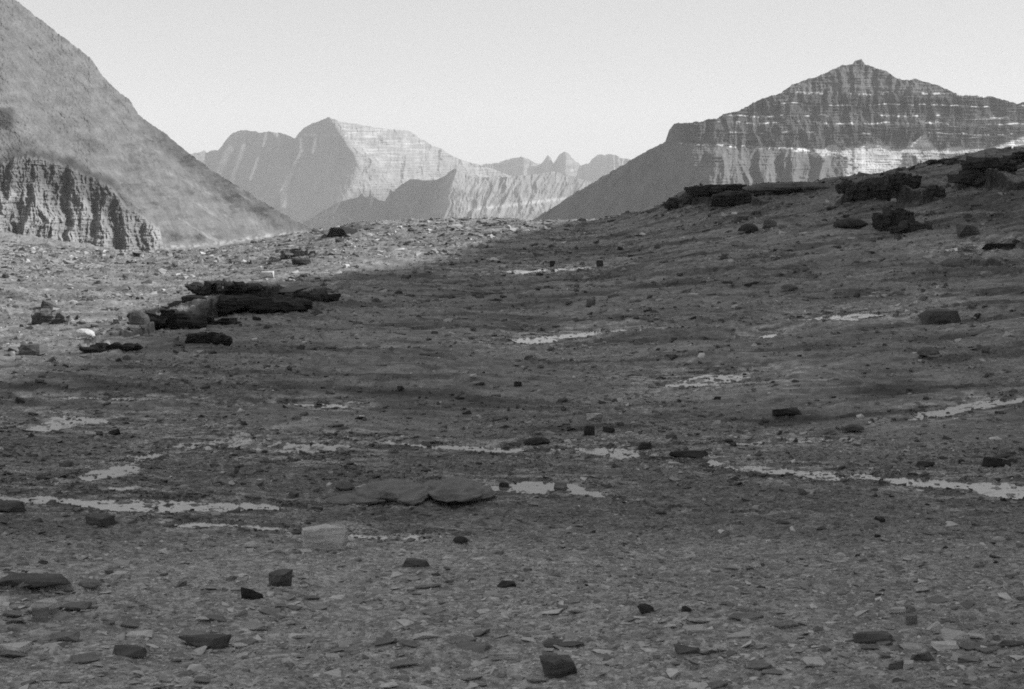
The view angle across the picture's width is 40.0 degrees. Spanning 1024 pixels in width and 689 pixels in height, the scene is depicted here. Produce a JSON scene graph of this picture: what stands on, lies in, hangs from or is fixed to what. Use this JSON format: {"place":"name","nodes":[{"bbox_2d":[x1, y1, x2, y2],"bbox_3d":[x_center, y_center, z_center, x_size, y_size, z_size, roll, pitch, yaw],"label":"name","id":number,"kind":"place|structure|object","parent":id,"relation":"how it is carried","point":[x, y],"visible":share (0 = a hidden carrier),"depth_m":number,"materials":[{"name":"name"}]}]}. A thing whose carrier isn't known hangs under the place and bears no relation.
{"place":"outdoors","nodes":[
{"label":"outdoors","id":0,"kind":"place"},
{"bbox_2d":[3,452,162,483],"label":"stream","id":1,"kind":"structure","parent":0,"point":[115,470],"depth_m":49.72,"materials":[{"name":"liquid"}]},
{"bbox_2d":[1,396,183,400],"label":"stream","id":2,"kind":"structure","parent":0,"point":[66,397],"depth_m":65.44,"materials":[{"name":"liquid"}]},
{"bbox_2d":[103,485,138,490],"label":"pool","id":3,"kind":"structure","parent":0,"point":[121,487],"depth_m":46.93,"materials":[{"name":"liquid"}]},
{"bbox_2d":[0,493,305,512],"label":"stream","id":4,"kind":"structure","parent":0,"point":[181,506],"depth_m":44.17,"materials":[{"name":"liquid"}]},
{"bbox_2d":[0,0,311,251],"bbox_3d":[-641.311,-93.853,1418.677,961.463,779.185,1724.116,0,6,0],"label":"mountain","id":5,"kind":"structure","parent":0,"point":[88,154],"depth_m":1128.71,"materials":[{"name":"stone"}]},
{"bbox_2d":[148,521,296,532],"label":"stream","id":6,"kind":"structure","parent":0,"point":[209,524],"depth_m":41.28,"materials":[{"name":"liquid"}]},
{"bbox_2d":[172,437,350,452],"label":"stream","id":7,"kind":"structure","parent":0,"point":[305,447],"depth_m":55.45,"materials":[{"name":"liquid"}]},
{"bbox_2d":[222,403,351,407],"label":"stream","id":8,"kind":"structure","parent":0,"point":[327,406],"depth_m":65.52,"materials":[{"name":"liquid"}]},
{"bbox_2d":[190,117,510,222],"bbox_3d":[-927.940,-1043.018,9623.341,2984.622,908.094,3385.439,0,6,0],"label":"mountain","id":9,"kind":"structure","parent":0,"point":[310,171],"depth_m":8960.73,"materials":[{"name":"stone"}]},
{"bbox_2d":[348,532,446,539],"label":"stream","id":10,"kind":"structure","parent":0,"point":[385,536],"depth_m":40.47,"materials":[{"name":"liquid"}]},
{"bbox_2d":[301,169,590,229],"bbox_3d":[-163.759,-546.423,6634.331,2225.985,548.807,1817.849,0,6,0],"label":"mountain","id":11,"kind":"structure","parent":0,"point":[454,193],"depth_m":6360.29,"materials":[{"name":"stone"}]},
{"bbox_2d":[0,147,1023,688],"bbox_3d":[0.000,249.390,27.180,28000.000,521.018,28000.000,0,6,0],"label":"ground","id":12,"kind":"structure","parent":0,"point":[842,411],"depth_m":59.80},
{"bbox_2d":[2,610,21,616],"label":"flat stone","id":13,"kind":"object","parent":12,"relation":"on","point":[12,613],"visible":1,"depth_m":29.20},
{"bbox_2d":[0,500,25,511],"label":"boulder","id":14,"kind":"object","parent":12,"relation":"on","point":[13,505],"visible":1,"depth_m":41.44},
{"bbox_2d":[0,650,27,656],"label":"flat stone","id":15,"kind":"object","parent":12,"relation":"on","point":[8,653],"visible":1,"depth_m":26.35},
{"bbox_2d":[0,641,31,651],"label":"boulder","id":16,"kind":"object","parent":12,"relation":"on","point":[22,646],"visible":0.96,"depth_m":26.61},
{"bbox_2d":[18,343,47,354],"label":"boulder","id":17,"kind":"object","parent":12,"relation":"on","point":[32,349],"visible":0.91,"depth_m":79.39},
{"bbox_2d":[0,573,70,587],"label":"rock","id":18,"kind":"object","parent":12,"relation":"on","point":[34,580],"visible":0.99,"depth_m":31.23,"materials":[{"name":"stone"}]},
{"bbox_2d":[32,607,48,622],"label":"boulder","id":19,"kind":"object","parent":12,"relation":"on","point":[40,614],"visible":1,"depth_m":28.94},
{"bbox_2d":[26,598,58,613],"bbox_3d":[-9.924,5.539,29.730,0.668,0.308,0.445,-2,7,-20],"label":"boulder","id":20,"kind":"object","parent":12,"relation":"on","point":[52,604],"visible":0.82,"depth_m":29.59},
{"bbox_2d":[31,310,71,324],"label":"boulder","id":21,"kind":"object","parent":12,"relation":"on","point":[49,316],"visible":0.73,"depth_m":102.47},
{"bbox_2d":[50,631,79,641],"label":"boulder","id":22,"kind":"object","parent":12,"relation":"on","point":[70,636],"visible":1,"depth_m":27.76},
{"bbox_2d":[23,415,107,431],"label":"pool","id":23,"kind":"structure","parent":12,"relation":"on","point":[58,425],"depth_m":58.99,"materials":[{"name":"liquid"}]},
{"bbox_2d":[59,601,91,610],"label":"flat stone","id":24,"kind":"object","parent":12,"relation":"on","point":[77,605],"visible":1,"depth_m":30.01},
{"bbox_2d":[72,329,94,336],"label":"boulder","id":25,"kind":"object","parent":12,"relation":"on","point":[83,333],"visible":1,"depth_m":87.56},
{"bbox_2d":[70,652,99,663],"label":"flat stone","id":26,"kind":"object","parent":12,"relation":"on","point":[84,658],"visible":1,"depth_m":26.38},
{"bbox_2d":[78,579,101,587],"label":"boulder","id":27,"kind":"object","parent":12,"relation":"on","point":[91,583],"visible":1,"depth_m":31.61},
{"bbox_2d":[86,513,115,526],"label":"boulder","id":28,"kind":"object","parent":12,"relation":"on","point":[100,519],"visible":1,"depth_m":39.71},
{"bbox_2d":[79,342,142,352],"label":"rock outcrop","id":29,"kind":"object","parent":12,"relation":"on","point":[98,347],"visible":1,"depth_m":81.80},
{"bbox_2d":[113,644,146,657],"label":"boulder","id":30,"kind":"object","parent":12,"relation":"on","point":[129,650],"visible":1,"depth_m":26.72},
{"bbox_2d":[128,310,149,324],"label":"rock","id":31,"kind":"object","parent":12,"relation":"on","point":[139,317],"visible":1,"depth_m":92.22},
{"bbox_2d":[125,630,152,637],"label":"flat stone","id":32,"kind":"object","parent":12,"relation":"on","point":[144,633],"visible":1,"depth_m":28.29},
{"bbox_2d":[126,309,207,330],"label":"rock outcrop","id":33,"kind":"object","parent":12,"relation":"on","point":[173,319],"visible":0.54,"depth_m":95.86,"materials":[{"name":"stone"}]},
{"bbox_2d":[179,630,209,635],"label":"flat stone","id":34,"kind":"object","parent":12,"relation":"on","point":[191,632],"visible":0.66,"depth_m":28.66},
{"bbox_2d":[178,634,230,648],"bbox_3d":[-6.160,5.941,28.182,1.052,0.282,0.446,0,6,5],"label":"boulder","id":35,"kind":"object","parent":12,"relation":"on","point":[216,641],"visible":0.97,"depth_m":28.05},
{"bbox_2d":[185,332,232,345],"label":"boulder","id":36,"kind":"object","parent":12,"relation":"on","point":[215,338],"visible":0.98,"depth_m":85.14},
{"bbox_2d":[207,316,236,324],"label":"rock outcrop","id":37,"kind":"object","parent":12,"relation":"on","point":[221,321],"visible":0.3,"depth_m":100.43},
{"bbox_2d":[166,294,312,316],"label":"rock outcrop","id":38,"kind":"object","parent":12,"relation":"on","point":[227,304],"visible":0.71,"depth_m":108.44,"materials":[{"name":"stone"}]},
{"bbox_2d":[185,281,262,296],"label":"rock outcrop","id":39,"kind":"object","parent":38,"relation":"on","point":[206,288],"visible":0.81,"depth_m":110.14,"materials":[{"name":"stone"}]},
{"bbox_2d":[241,587,263,599],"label":"boulder","id":40,"kind":"object","parent":12,"relation":"on","point":[247,593],"visible":1,"depth_m":31.69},
{"bbox_2d":[241,619,267,629],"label":"flat stone","id":41,"kind":"object","parent":12,"relation":"on","point":[252,624],"visible":1,"depth_m":29.55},
{"bbox_2d":[269,569,292,586],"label":"boulder","id":42,"kind":"object","parent":12,"relation":"on","point":[280,577],"visible":0.86,"depth_m":32.95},
{"bbox_2d":[278,286,313,292],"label":"rock outcrop","id":43,"kind":"object","parent":12,"relation":"on","point":[293,289],"visible":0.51,"depth_m":118.13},
{"bbox_2d":[280,247,316,257],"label":"boulder","id":44,"kind":"object","parent":12,"relation":"on","point":[295,252],"visible":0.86,"depth_m":195.42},
{"bbox_2d":[292,257,311,264],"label":"boulder","id":45,"kind":"object","parent":12,"relation":"on","point":[299,261],"visible":0.94,"depth_m":173.10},
{"bbox_2d":[284,290,340,301],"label":"rock outcrop","id":46,"kind":"object","parent":12,"relation":"on","point":[321,296],"visible":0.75,"depth_m":114.92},
{"bbox_2d":[302,524,348,549],"bbox_3d":[-5.070,5.269,38.212,1.293,0.790,0.614,-1,6,-6],"label":"boulder","id":47,"kind":"object","parent":12,"relation":"on","point":[328,536],"visible":0.92,"depth_m":37.98,"materials":[{"name":"stone"}]},
{"bbox_2d":[326,227,357,236],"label":"boulder","id":48,"kind":"object","parent":12,"relation":"on","point":[337,231],"visible":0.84,"depth_m":245.94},
{"bbox_2d":[335,481,354,489],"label":"boulder","id":49,"kind":"object","parent":12,"relation":"on","point":[344,485],"visible":1,"depth_m":47.36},
{"bbox_2d":[325,492,387,505],"bbox_3d":[-5.069,5.049,46.090,2.051,0.282,1.517,0,6,0],"label":"whaleback rock","id":50,"kind":"object","parent":12,"relation":"on","point":[349,498],"visible":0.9,"depth_m":45.62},
{"bbox_2d":[375,637,397,645],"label":"flat stone","id":51,"kind":"object","parent":12,"relation":"on","point":[379,641],"visible":1,"depth_m":28.50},
{"bbox_2d":[355,478,430,505],"bbox_3d":[-3.824,4.865,46.686,2.812,0.525,2.590,3,7,26],"label":"whaleback rock","id":52,"kind":"object","parent":12,"relation":"on","point":[405,492],"visible":0.96,"depth_m":46.04,"materials":[{"name":"stone"}]},
{"bbox_2d":[388,659,418,667],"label":"flat stone","id":53,"kind":"object","parent":12,"relation":"on","point":[399,663],"visible":1,"depth_m":27.12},
{"bbox_2d":[402,558,429,566],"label":"boulder","id":54,"kind":"object","parent":12,"relation":"on","point":[411,562],"visible":1,"depth_m":35.72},
{"bbox_2d":[412,633,438,639],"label":"flat stone","id":55,"kind":"object","parent":12,"relation":"on","point":[417,636],"visible":1,"depth_m":28.93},
{"bbox_2d":[420,607,444,614],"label":"flat stone","id":56,"kind":"object","parent":12,"relation":"on","point":[431,611],"visible":1,"depth_m":30.87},
{"bbox_2d":[423,476,496,502],"bbox_3d":[-1.926,4.880,46.974,2.383,0.581,3.268,-4,7,-30],"label":"whaleback rock","id":57,"kind":"object","parent":12,"relation":"on","point":[458,489],"visible":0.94,"depth_m":46.18,"materials":[{"name":"stone"}]},
{"bbox_2d":[449,636,475,643],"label":"flat stone","id":58,"kind":"object","parent":12,"relation":"on","point":[457,639],"visible":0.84,"depth_m":28.79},
{"bbox_2d":[458,672,482,680],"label":"flat stone","id":59,"kind":"object","parent":12,"relation":"on","point":[471,676],"visible":1,"depth_m":26.54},
{"bbox_2d":[455,641,491,651],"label":"rock","id":60,"kind":"object","parent":12,"relation":"on","point":[477,646],"visible":1,"depth_m":28.38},
{"bbox_2d":[493,652,518,659],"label":"rock","id":61,"kind":"object","parent":12,"relation":"on","point":[507,656],"visible":1,"depth_m":27.72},
{"bbox_2d":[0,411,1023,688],"bbox_3d":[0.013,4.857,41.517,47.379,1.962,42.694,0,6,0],"label":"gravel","id":62,"kind":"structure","parent":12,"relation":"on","point":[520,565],"depth_m":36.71,"materials":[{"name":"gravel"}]},
{"bbox_2d":[0,146,1023,488],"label":"scree","id":63,"kind":"structure","parent":12,"relation":"on","point":[734,242],"depth_m":100.47,"materials":[{"name":"gravel"}]},
{"bbox_2d":[0,294,1023,544],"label":"cobbles","id":64,"kind":"object","parent":12,"relation":"on","point":[362,436],"visible":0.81,"depth_m":52.97,"materials":[{"name":"stone"}]},
{"bbox_2d":[7,155,1023,361],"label":"rubble","id":65,"kind":"object","parent":12,"relation":"on","point":[317,311],"visible":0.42,"depth_m":106.51,"materials":[{"name":"stone"}]},
{"bbox_2d":[524,437,550,443],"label":"boulder","id":66,"kind":"object","parent":12,"relation":"on","point":[537,440],"visible":1,"depth_m":56.41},
{"bbox_2d":[539,655,577,678],"bbox_3d":[0.898,6.161,27.005,0.764,0.471,0.560,-3,7,-28],"label":"boulder","id":67,"kind":"object","parent":12,"relation":"on","point":[557,666],"visible":0.99,"depth_m":26.76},
{"bbox_2d":[543,638,584,647],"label":"flat stone","id":68,"kind":"object","parent":12,"relation":"on","point":[549,642],"visible":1,"depth_m":28.56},
{"bbox_2d":[637,603,653,613],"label":"boulder","id":69,"kind":"object","parent":12,"relation":"on","point":[643,608],"visible":1,"depth_m":30.26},
{"bbox_2d":[663,195,691,208],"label":"rock outcrop","id":70,"kind":"object","parent":12,"relation":"on","point":[673,202],"visible":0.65,"depth_m":243.72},
{"bbox_2d":[674,644,699,654],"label":"boulder","id":71,"kind":"object","parent":12,"relation":"on","point":[681,649],"visible":1,"depth_m":27.57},
{"bbox_2d":[682,624,707,633],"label":"flat stone","id":72,"kind":"object","parent":12,"relation":"on","point":[691,629],"visible":1,"depth_m":28.76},
{"bbox_2d":[684,184,748,197],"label":"rock outcrop","id":73,"kind":"object","parent":12,"relation":"on","point":[708,190],"visible":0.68,"depth_m":232.93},
{"bbox_2d":[728,612,763,619],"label":"flat stone","id":74,"kind":"object","parent":12,"relation":"on","point":[752,616],"visible":0.98,"depth_m":29.64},
{"bbox_2d":[711,189,782,206],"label":"rock outcrop","id":75,"kind":"object","parent":12,"relation":"on","point":[729,198],"visible":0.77,"depth_m":222.43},
{"bbox_2d":[738,223,758,230],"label":"boulder","id":76,"kind":"object","parent":12,"relation":"on","point":[748,227],"visible":1,"depth_m":183.91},
{"bbox_2d":[745,660,772,669],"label":"flat stone","id":77,"kind":"object","parent":12,"relation":"on","point":[755,665],"visible":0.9,"depth_m":26.59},
{"bbox_2d":[742,181,830,193],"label":"rock outcrop","id":78,"kind":"object","parent":12,"relation":"on","point":[788,187],"visible":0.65,"depth_m":222.81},
{"bbox_2d":[774,620,798,628],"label":"flat stone","id":79,"kind":"object","parent":12,"relation":"on","point":[786,624],"visible":1,"depth_m":28.93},
{"bbox_2d":[772,407,801,415],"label":"boulder","id":80,"kind":"object","parent":12,"relation":"on","point":[791,411],"visible":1,"depth_m":62.55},
{"bbox_2d":[802,656,825,666],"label":"flat stone","id":81,"kind":"object","parent":12,"relation":"on","point":[816,661],"visible":1,"depth_m":26.70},
{"bbox_2d":[835,180,855,193],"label":"rock outcrop","id":82,"kind":"object","parent":12,"relation":"on","point":[841,188],"visible":0.62,"depth_m":202.72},
{"bbox_2d":[833,218,867,226],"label":"boulder","id":83,"kind":"object","parent":12,"relation":"on","point":[849,222],"visible":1,"depth_m":170.45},
{"bbox_2d":[842,424,864,430],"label":"boulder","id":84,"kind":"object","parent":12,"relation":"on","point":[853,427],"visible":1,"depth_m":58.22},
{"bbox_2d":[845,180,889,201],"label":"rock outcrop","id":85,"kind":"object","parent":12,"relation":"on","point":[861,190],"visible":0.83,"depth_m":195.24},
{"bbox_2d":[853,631,892,643],"bbox_3d":[7.179,5.808,27.822,0.870,0.227,0.356,0,6,3],"label":"boulder","id":86,"kind":"object","parent":12,"relation":"on","point":[872,637],"visible":0.93,"depth_m":27.71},
{"bbox_2d":[871,207,914,231],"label":"boulder","id":87,"kind":"object","parent":12,"relation":"on","point":[886,219],"visible":0.59,"depth_m":168.87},
{"bbox_2d":[884,171,921,190],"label":"rock outcrop","id":88,"kind":"object","parent":12,"relation":"on","point":[895,181],"visible":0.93,"depth_m":192.81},
{"bbox_2d":[888,220,931,233],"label":"boulder","id":89,"kind":"object","parent":12,"relation":"on","point":[903,226],"visible":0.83,"depth_m":165.35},
{"bbox_2d":[905,613,917,624],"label":"boulder","id":90,"kind":"object","parent":12,"relation":"on","point":[911,619],"visible":1,"depth_m":28.73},
{"bbox_2d":[910,651,934,660],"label":"boulder","id":91,"kind":"object","parent":12,"relation":"on","point":[925,656],"visible":0.99,"depth_m":26.30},
{"bbox_2d":[917,346,939,354],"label":"boulder","id":92,"kind":"object","parent":12,"relation":"on","point":[927,350],"visible":1,"depth_m":74.41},
{"bbox_2d":[922,185,945,198],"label":"rock outcrop","id":93,"kind":"object","parent":12,"relation":"on","point":[930,191],"visible":1,"depth_m":188.99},
{"bbox_2d":[925,595,948,603],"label":"flat stone","id":94,"kind":"object","parent":12,"relation":"on","point":[937,599],"visible":1,"depth_m":30.48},
{"bbox_2d":[917,309,960,324],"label":"boulder","id":95,"kind":"object","parent":12,"relation":"on","point":[936,316],"visible":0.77,"depth_m":91.41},
{"bbox_2d":[925,158,963,164],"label":"rock outcrop","id":96,"kind":"object","parent":12,"relation":"on","point":[931,161],"visible":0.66,"depth_m":222.41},
{"bbox_2d":[931,640,959,651],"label":"boulder","id":97,"kind":"object","parent":12,"relation":"on","point":[939,646],"visible":1,"depth_m":26.77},
{"bbox_2d":[941,627,970,642],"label":"boulder","id":98,"kind":"object","parent":12,"relation":"on","point":[948,634],"visible":0.85,"depth_m":27.11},
{"bbox_2d":[940,258,983,266],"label":"boulder","id":99,"kind":"object","parent":12,"relation":"on","point":[957,262],"visible":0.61,"depth_m":131.08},
{"bbox_2d":[955,223,980,237],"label":"boulder","id":100,"kind":"object","parent":12,"relation":"on","point":[963,230],"visible":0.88,"depth_m":153.78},
{"bbox_2d":[958,655,980,661],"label":"boulder","id":101,"kind":"object","parent":12,"relation":"on","point":[966,658],"visible":1,"depth_m":26.04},
{"bbox_2d":[958,642,995,649],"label":"rock","id":102,"kind":"object","parent":12,"relation":"on","point":[968,645],"visible":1,"depth_m":26.70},
{"bbox_2d":[947,169,1015,185],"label":"rock outcrop","id":103,"kind":"object","parent":12,"relation":"on","point":[976,177],"visible":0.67,"depth_m":189.41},
{"bbox_2d":[960,157,1017,171],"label":"rock outcrop","id":104,"kind":"object","parent":12,"relation":"on","point":[983,164],"visible":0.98,"depth_m":189.42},
{"bbox_2d":[981,457,1010,466],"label":"boulder","id":105,"kind":"object","parent":12,"relation":"on","point":[993,462],"visible":0.98,"depth_m":50.51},
{"bbox_2d":[981,243,1017,249],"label":"boulder","id":106,"kind":"object","parent":12,"relation":"on","point":[988,246],"visible":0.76,"depth_m":141.72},
{"bbox_2d":[997,640,1023,646],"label":"boulder","id":107,"kind":"object","parent":12,"relation":"on","point":[1009,643],"visible":1,"depth_m":26.43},
{"bbox_2d":[1003,151,1023,164],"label":"rock outcrop","id":108,"kind":"object","parent":12,"relation":"on","point":[1018,156],"visible":0.72,"depth_m":198.63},
{"bbox_2d":[16,0,1023,164],"label":"sky","id":109,"kind":"structure","parent":0,"point":[481,82],"materials":[{"name":"white"}]},
{"bbox_2d":[507,266,595,274],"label":"pool","id":110,"kind":"structure","parent":0,"point":[564,269],"depth_m":165.67,"materials":[{"name":"liquid"}]},
{"bbox_2d":[482,152,629,182],"bbox_3d":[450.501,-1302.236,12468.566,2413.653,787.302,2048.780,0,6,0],"label":"mountain","id":111,"kind":"structure","parent":0,"point":[597,167],"depth_m":12238.20,"materials":[{"name":"stone"}]},
{"bbox_2d":[491,481,639,501],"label":"pool","id":112,"kind":"structure","parent":0,"point":[531,487],"depth_m":48.52,"materials":[{"name":"liquid"}]},
{"bbox_2d":[509,328,645,343],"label":"stream","id":113,"kind":"structure","parent":0,"point":[532,340],"depth_m":96.78,"materials":[{"name":"liquid"}]},
{"bbox_2d":[337,433,1023,498],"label":"stream","id":114,"kind":"structure","parent":0,"point":[985,489],"depth_m":50.69,"materials":[{"name":"liquid"}]},
{"bbox_2d":[669,450,707,457],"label":"boulder","id":115,"kind":"object","parent":114,"relation":"in","point":[697,454],"visible":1,"depth_m":53.66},
{"bbox_2d":[665,374,750,386],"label":"pool","id":116,"kind":"structure","parent":0,"point":[723,377],"depth_m":73.85,"materials":[{"name":"liquid"}]},
{"bbox_2d":[690,439,829,444],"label":"stream","id":117,"kind":"structure","parent":0,"point":[760,442],"depth_m":56.82,"materials":[{"name":"liquid"}]},
{"bbox_2d":[532,59,1023,220],"bbox_3d":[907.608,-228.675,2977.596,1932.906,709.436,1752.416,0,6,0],"label":"mountain","id":118,"kind":"structure","parent":0,"point":[856,117],"depth_m":2708.64,"materials":[{"name":"stone"}]},
{"bbox_2d":[807,313,882,320],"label":"pool","id":119,"kind":"structure","parent":0,"point":[861,316],"depth_m":99.96,"materials":[{"name":"liquid"}]},
{"bbox_2d":[880,398,1023,422],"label":"stream","id":120,"kind":"structure","parent":0,"point":[942,411],"depth_m":62.51,"materials":[{"name":"liquid"}]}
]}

